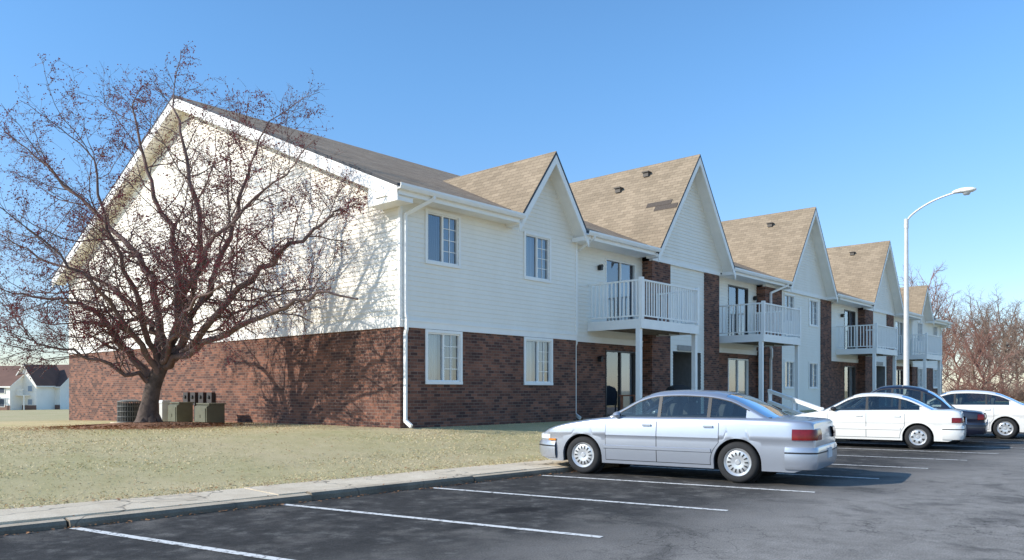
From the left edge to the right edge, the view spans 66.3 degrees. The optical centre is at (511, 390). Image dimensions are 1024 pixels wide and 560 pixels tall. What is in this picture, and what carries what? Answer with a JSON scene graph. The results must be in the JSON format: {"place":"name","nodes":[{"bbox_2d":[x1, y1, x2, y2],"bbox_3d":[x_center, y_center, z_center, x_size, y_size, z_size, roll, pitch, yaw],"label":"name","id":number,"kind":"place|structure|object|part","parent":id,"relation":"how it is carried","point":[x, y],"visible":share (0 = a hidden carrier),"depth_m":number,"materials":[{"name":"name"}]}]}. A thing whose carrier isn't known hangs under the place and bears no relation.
{"place":"outdoors","nodes":[
{"label":"outdoors","id":0,"kind":"place"},
{"bbox_2d":[0,460,569,524],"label":"sidewalk","id":1,"kind":"structure","parent":0,"point":[30,514],"depth_m":10.19,"materials":[{"name":"concrete"}]},
{"bbox_2d":[768,389,823,415],"bbox_3d":[8.479,0.650,23.600,0.097,1.400,3.628,0,0,-5],"label":"ramp handrail","id":2,"kind":"object","parent":1,"relation":"on","point":[793,411],"visible":0.49,"depth_m":23.69,"materials":[{"name":"white metal"}]},
{"bbox_2d":[0,432,1023,559],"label":"asphalt road","id":3,"kind":"structure","parent":0,"point":[965,506],"depth_m":8.76,"materials":[{"name":"grey asphalt"}]},
{"bbox_2d":[0,439,852,534],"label":"kerb","id":4,"kind":"structure","parent":3,"relation":"on","point":[89,520],"depth_m":9.87,"materials":[{"name":"concrete"}]},
{"bbox_2d":[69,437,1021,559],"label":"parking markings","id":5,"kind":"object","parent":3,"relation":"on","point":[187,545],"visible":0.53,"depth_m":9.07,"materials":[{"name":"paint"}]},
{"bbox_2d":[539,390,836,482],"bbox_3d":[2.941,0.739,13.670,4.914,1.515,1.932,0,0,32],"label":"parked car","id":6,"kind":"object","parent":3,"relation":"on","point":[735,442],"visible":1,"depth_m":12.69,"materials":[{"name":"silver paint"}]},
{"bbox_3d":[1.989,0.835,13.181,0.908,0.672,0.038,0,0,32],"label":"door","id":7,"kind":"part","parent":6,"relation":"part of","materials":[{"name":"silver paint"}]},
{"bbox_3d":[2.822,0.835,12.661,1.028,0.672,0.038,0,0,32],"label":"door","id":8,"kind":"part","parent":6,"relation":"part of","materials":[{"name":"silver paint"}]},
{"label":"rear window","id":9,"kind":"part","parent":6,"relation":"part of","materials":[{"name":"blue glass"}]},
{"bbox_2d":[795,392,966,448],"bbox_3d":[9.421,0.771,20.700,4.474,1.450,1.826,0,0,32],"label":"parked car","id":10,"kind":"object","parent":3,"relation":"on","point":[925,426],"visible":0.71,"depth_m":19.67,"materials":[{"name":"white paint"}]},
{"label":"door","id":11,"kind":"part","parent":10,"relation":"part of","materials":[{"name":"white paint"}]},
{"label":"door","id":12,"kind":"part","parent":10,"relation":"part of","materials":[{"name":"white paint"}]},
{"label":"rear window","id":13,"kind":"part","parent":10,"relation":"part of","materials":[{"name":"blue glass"}]},
{"bbox_2d":[846,385,987,443],"bbox_3d":[11.260,0.666,22.710,4.324,1.660,1.880,0,0,32],"label":"parked car","id":14,"kind":"object","parent":3,"relation":"on","point":[977,422],"visible":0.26,"depth_m":21.74,"materials":[{"name":"black paint"}]},
{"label":"rear window","id":15,"kind":"part","parent":14,"relation":"part of","materials":[{"name":"blue glass"}]},
{"bbox_2d":[912,390,1023,438],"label":"parked car","id":16,"kind":"object","parent":3,"relation":"on","point":[1005,421],"visible":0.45,"depth_m":23.70,"materials":[{"name":"white paint"}]},
{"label":"door","id":17,"kind":"part","parent":16,"relation":"part of","materials":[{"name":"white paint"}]},
{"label":"rear window","id":18,"kind":"part","parent":16,"relation":"part of","materials":[{"name":"blue glass"}]},
{"bbox_2d":[0,392,1023,509],"bbox_3d":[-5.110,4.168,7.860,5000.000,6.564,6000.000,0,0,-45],"label":"ground","id":19,"kind":"structure","parent":0,"point":[30,418],"depth_m":13.58,"materials":[{"name":"beige plant"}]},
{"bbox_2d":[0,366,24,409],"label":"distant house","id":20,"kind":"structure","parent":19,"relation":"on","point":[10,381],"depth_m":145.17,"materials":[{"name":"white"}]},
{"bbox_2d":[0,398,4,406],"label":"window","id":21,"kind":"structure","parent":20,"relation":"in","point":[2,400],"depth_m":144.12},
{"bbox_2d":[0,388,4,393],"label":"window","id":22,"kind":"structure","parent":20,"relation":"in","point":[2,390],"depth_m":144.12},
{"bbox_2d":[15,364,60,409],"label":"distant house","id":23,"kind":"structure","parent":19,"relation":"on","point":[38,392],"depth_m":147.04,"materials":[{"name":"white paint"}]},
{"bbox_2d":[28,399,32,404],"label":"window","id":24,"kind":"structure","parent":23,"relation":"in","point":[30,401],"depth_m":146.14,"materials":[{"name":"blue glass"}]},
{"bbox_2d":[28,385,32,391],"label":"window","id":25,"kind":"structure","parent":23,"relation":"in","point":[30,387],"depth_m":146.14,"materials":[{"name":"glass"}]},
{"bbox_2d":[53,365,68,408],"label":"distant house","id":26,"kind":"structure","parent":19,"relation":"on","point":[61,387],"depth_m":151.35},
{"bbox_2d":[110,399,140,422],"bbox_3d":[-11.861,0.714,24.300,0.840,0.890,0.840,0,0,42],"label":"air conditioner","id":27,"kind":"object","parent":19,"relation":"on","point":[127,411],"visible":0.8,"depth_m":24.02,"materials":[{"name":"black metal"}]},
{"bbox_2d":[46,421,244,428],"bbox_3d":[-9.497,0.924,20.502,4.877,0.240,4.190,0,0,0],"label":"mulch bed","id":28,"kind":"object","parent":19,"relation":"on","point":[144,425],"visible":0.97,"depth_m":19.56,"materials":[{"name":"brown soil"}]},
{"bbox_2d":[159,400,170,421],"bbox_3d":[-10.761,0.655,24.300,0.240,0.720,0.300,0,0,42],"label":"utility pedestal","id":29,"kind":"object","parent":19,"relation":"on","point":[163,408],"visible":0.68,"depth_m":24.21,"materials":[{"name":"beige metal"}]},
{"bbox_2d":[168,402,193,421],"bbox_3d":[-10.112,0.674,23.898,0.640,0.660,0.565,0,0,42],"label":"utility box","id":30,"kind":"object","parent":19,"relation":"on","point":[180,411],"visible":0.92,"depth_m":23.70,"materials":[{"name":"green metal"}]},
{"bbox_2d":[168,407,175,421],"bbox_3d":[-10.290,0.710,23.700,0.480,0.428,0.032,0,0,42],"label":"door","id":31,"kind":"structure","parent":30,"relation":"in","point":[171,410],"depth_m":23.66,"materials":[{"name":"metal"}]},
{"bbox_2d":[0,41,367,422],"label":"crabapple tree","id":32,"kind":"object","parent":19,"relation":"on","point":[168,355],"visible":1,"depth_m":19.06,"materials":[{"name":"brown plant"}]},
{"bbox_2d":[195,403,225,422],"bbox_3d":[-8.835,0.671,22.898,0.780,0.620,0.615,0,0,42],"label":"utility box","id":33,"kind":"object","parent":19,"relation":"on","point":[210,412],"visible":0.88,"depth_m":22.66,"materials":[{"name":"green metal"}]},
{"bbox_2d":[195,408,205,421],"bbox_3d":[-9.030,0.703,22.682,0.620,0.396,0.032,0,0,42],"label":"door","id":34,"kind":"structure","parent":33,"relation":"in","point":[200,413],"depth_m":22.66,"materials":[{"name":"metal"}]},
{"bbox_2d":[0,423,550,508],"bbox_3d":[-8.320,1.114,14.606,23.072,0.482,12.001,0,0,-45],"label":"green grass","id":35,"kind":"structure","parent":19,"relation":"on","point":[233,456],"depth_m":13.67,"materials":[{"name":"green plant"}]},
{"bbox_2d":[0,422,619,535],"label":"fallen leaves","id":36,"kind":"object","parent":19,"relation":"on","point":[42,427],"visible":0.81,"depth_m":13.97,"materials":[{"name":"brown plant"}]},
{"bbox_2d":[52,95,952,427],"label":"apartment building","id":37,"kind":"structure","parent":19,"relation":"on","point":[538,289],"depth_m":23.83,"materials":[{"name":"paint"}]},
{"bbox_2d":[425,208,460,268],"bbox_3d":[-1.759,-3.770,19.544,0.191,1.340,1.190,0,0,42],"label":"window","id":38,"kind":"structure","parent":37,"relation":"in","point":[439,226],"depth_m":19.60,"materials":[{"name":"clear glass"}]},
{"bbox_2d":[425,329,462,383],"bbox_3d":[-1.739,-0.830,19.566,0.191,1.340,1.250,0,0,42],"label":"window","id":39,"kind":"structure","parent":37,"relation":"in","point":[439,346],"depth_m":19.60,"materials":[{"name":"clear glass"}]},
{"bbox_2d":[524,231,551,282],"bbox_3d":[0.677,-3.770,22.242,0.191,1.340,1.180,0,0,42],"label":"window","id":40,"kind":"structure","parent":37,"relation":"in","point":[534,246],"depth_m":22.31,"materials":[{"name":"clear glass"}]},
{"bbox_2d":[524,337,552,384],"bbox_3d":[0.704,-0.830,22.271,0.191,1.340,1.260,0,0,42],"label":"window","id":41,"kind":"structure","parent":37,"relation":"in","point":[534,348],"depth_m":22.31,"materials":[{"name":"clear glass"}]},
{"bbox_2d":[605,258,635,320],"bbox_3d":[3.543,-3.210,25.884,0.161,2.120,1.750,0,0,42],"label":"sliding door","id":42,"kind":"structure","parent":37,"relation":"in","point":[616,270],"depth_m":25.95,"materials":[{"name":"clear glass"}]},
{"bbox_2d":[605,350,635,415],"bbox_3d":[3.543,-0.250,25.884,0.161,2.120,1.750,0,0,42],"label":"sliding door","id":43,"kind":"structure","parent":37,"relation":"in","point":[620,366],"depth_m":25.90,"materials":[{"name":"clear glass"}]},
{"bbox_2d":[728,284,747,335],"bbox_3d":[9.223,-3.210,32.176,0.161,2.120,1.800,0,0,42],"label":"sliding door","id":44,"kind":"structure","parent":37,"relation":"in","point":[736,295],"depth_m":32.47,"materials":[{"name":"glass"}]},
{"bbox_2d":[728,358,747,404],"bbox_3d":[9.223,-0.250,32.176,0.161,2.120,1.800,0,0,42],"label":"sliding door","id":45,"kind":"structure","parent":37,"relation":"in","point":[737,368],"depth_m":32.42,"materials":[{"name":"clear glass"}]},
{"bbox_2d":[784,293,794,323],"bbox_3d":[12.369,-3.685,35.127,0.191,1.310,1.140,0,0,42],"label":"window","id":46,"kind":"structure","parent":37,"relation":"in","point":[787,297],"depth_m":35.24,"materials":[{"name":"clear glass"}]},
{"bbox_2d":[784,360,794,388],"bbox_3d":[12.369,-0.725,35.127,0.191,1.290,1.140,0,0,42],"label":"window","id":47,"kind":"structure","parent":37,"relation":"in","point":[787,363],"depth_m":35.24,"materials":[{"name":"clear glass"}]},
{"bbox_2d":[809,298,818,327],"bbox_3d":[14.244,-3.685,37.207,0.191,1.310,1.140,0,0,42],"label":"window","id":48,"kind":"structure","parent":37,"relation":"in","point":[813,304],"depth_m":37.30,"materials":[{"name":"clear glass"}]},
{"bbox_2d":[809,362,818,388],"bbox_3d":[14.244,-0.725,37.207,0.191,1.290,1.140,0,0,42],"label":"window","id":49,"kind":"structure","parent":37,"relation":"in","point":[811,375],"depth_m":37.30,"materials":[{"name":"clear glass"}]},
{"bbox_2d":[844,309,855,348],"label":"sliding door","id":50,"kind":"structure","parent":37,"relation":"in","point":[847,314],"depth_m":41.98,"materials":[{"name":"glass"}]},
{"bbox_2d":[844,366,855,405],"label":"sliding door","id":51,"kind":"structure","parent":37,"relation":"in","point":[847,369],"depth_m":41.98,"materials":[{"name":"clear glass"}]},
{"bbox_2d":[895,321,903,354],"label":"sliding door","id":52,"kind":"structure","parent":37,"relation":"in","point":[897,323],"depth_m":48.95,"materials":[{"name":"clear glass"}]},
{"bbox_2d":[896,369,902,403],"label":"sliding door","id":53,"kind":"structure","parent":37,"relation":"in","point":[898,372],"depth_m":48.35,"materials":[{"name":"clear glass"}]},
{"bbox_2d":[918,321,922,342],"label":"window","id":54,"kind":"structure","parent":37,"relation":"in","point":[920,325],"depth_m":50.83,"materials":[{"name":"white glass"}]},
{"bbox_2d":[918,367,922,387],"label":"window","id":55,"kind":"structure","parent":37,"relation":"in","point":[920,370],"depth_m":50.83,"materials":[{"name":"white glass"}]},
{"bbox_2d":[933,325,937,335],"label":"window","id":56,"kind":"structure","parent":37,"relation":"in","point":[935,328],"depth_m":53.44,"materials":[{"name":"white glass"}]},
{"bbox_2d":[933,368,937,387],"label":"window","id":57,"kind":"structure","parent":37,"relation":"in","point":[935,371],"depth_m":53.44,"materials":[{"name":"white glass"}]},
{"bbox_2d":[583,405,911,419],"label":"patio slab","id":58,"kind":"structure","parent":19,"relation":"on","point":[789,413],"depth_m":30.68,"materials":[{"name":"concrete"}]},
{"bbox_2d":[619,395,663,414],"bbox_3d":[4.067,0.495,24.435,0.600,0.740,1.700,0,0,42],"label":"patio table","id":59,"kind":"object","parent":58,"relation":"on","point":[649,403],"visible":0.46,"depth_m":23.99,"materials":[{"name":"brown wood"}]},
{"bbox_2d":[665,385,690,412],"bbox_3d":[5.485,0.335,25.782,0.600,1.060,1.100,0,0,42],"label":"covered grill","id":60,"kind":"object","parent":58,"relation":"on","point":[678,387],"visible":0.28,"depth_m":25.48,"materials":[{"name":"fabric"}]},
{"bbox_2d":[899,262,973,363],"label":"bare tree","id":61,"kind":"object","parent":19,"relation":"on","point":[938,309],"visible":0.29,"depth_m":95.05,"materials":[{"name":"brown plant"}]},
{"bbox_2d":[903,187,976,394],"bbox_3d":[14.148,-2.635,26.101,0.400,7.970,2.333,0,0,-44],"label":"street lamp","id":62,"kind":"object","parent":19,"relation":"on","point":[966,190],"visible":0.79,"depth_m":26.73,"materials":[{"name":"white metal"}]},
{"bbox_2d":[932,285,977,385],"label":"bare tree","id":63,"kind":"object","parent":19,"relation":"on","point":[953,305],"visible":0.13,"depth_m":110.73,"materials":[{"name":"brown plant"}]},
{"bbox_2d":[942,385,979,402],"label":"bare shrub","id":64,"kind":"object","parent":19,"relation":"on","point":[949,398],"visible":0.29,"depth_m":59.67,"materials":[{"name":"brown plant"}]},
{"bbox_2d":[942,374,997,400],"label":"bare shrub","id":65,"kind":"object","parent":19,"relation":"on","point":[964,387],"visible":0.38,"depth_m":69.54,"materials":[{"name":"brown plant"}]},
{"bbox_2d":[940,304,1001,388],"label":"bare tree","id":66,"kind":"object","parent":19,"relation":"on","point":[953,356],"visible":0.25,"depth_m":103.68,"materials":[{"name":"brown plant"}]},
{"bbox_2d":[942,287,1019,385],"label":"bare tree","id":67,"kind":"object","parent":19,"relation":"on","point":[968,328],"visible":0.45,"depth_m":87.93,"materials":[{"name":"brown plant"}]},
{"bbox_2d":[942,281,1023,385],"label":"bare tree","id":68,"kind":"object","parent":19,"relation":"on","point":[1003,338],"visible":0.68,"depth_m":81.78,"materials":[{"name":"brown plant"}]},
{"bbox_2d":[953,379,1019,400],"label":"bare shrub","id":69,"kind":"object","parent":19,"relation":"on","point":[989,386],"visible":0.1,"depth_m":73.79,"materials":[{"name":"brown plant"}]},
{"bbox_2d":[950,317,1023,400],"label":"bare tree","id":70,"kind":"object","parent":19,"relation":"on","point":[977,363],"visible":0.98,"depth_m":69.78,"materials":[{"name":"brown plant"}]},
{"bbox_2d":[957,288,1023,395],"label":"bare tree","id":71,"kind":"object","parent":19,"relation":"on","point":[987,329],"visible":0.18,"depth_m":111.91,"materials":[{"name":"brown plant"}]},
{"bbox_2d":[968,312,1023,387],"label":"bare tree","id":72,"kind":"object","parent":19,"relation":"on","point":[1021,345],"visible":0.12,"depth_m":97.75,"materials":[{"name":"brown plant"}]},
{"bbox_2d":[978,380,1023,400],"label":"bare shrub","id":73,"kind":"object","parent":19,"relation":"on","point":[1003,392],"visible":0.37,"depth_m":67.90,"materials":[{"name":"brown plant"}]},
{"bbox_2d":[979,301,1023,385],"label":"bare tree","id":74,"kind":"object","parent":19,"relation":"on","point":[1016,373],"visible":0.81,"depth_m":74.41,"materials":[{"name":"brown plant"}]},
{"bbox_2d":[1000,374,1023,401],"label":"bare shrub","id":75,"kind":"object","parent":19,"relation":"on","point":[1019,396],"visible":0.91,"depth_m":64.11,"materials":[{"name":"brown plant"}]},
{"bbox_2d":[0,0,1023,391],"label":"sky","id":76,"kind":"structure","parent":0,"point":[865,114],"materials":[{"name":"blue"}]}
]}

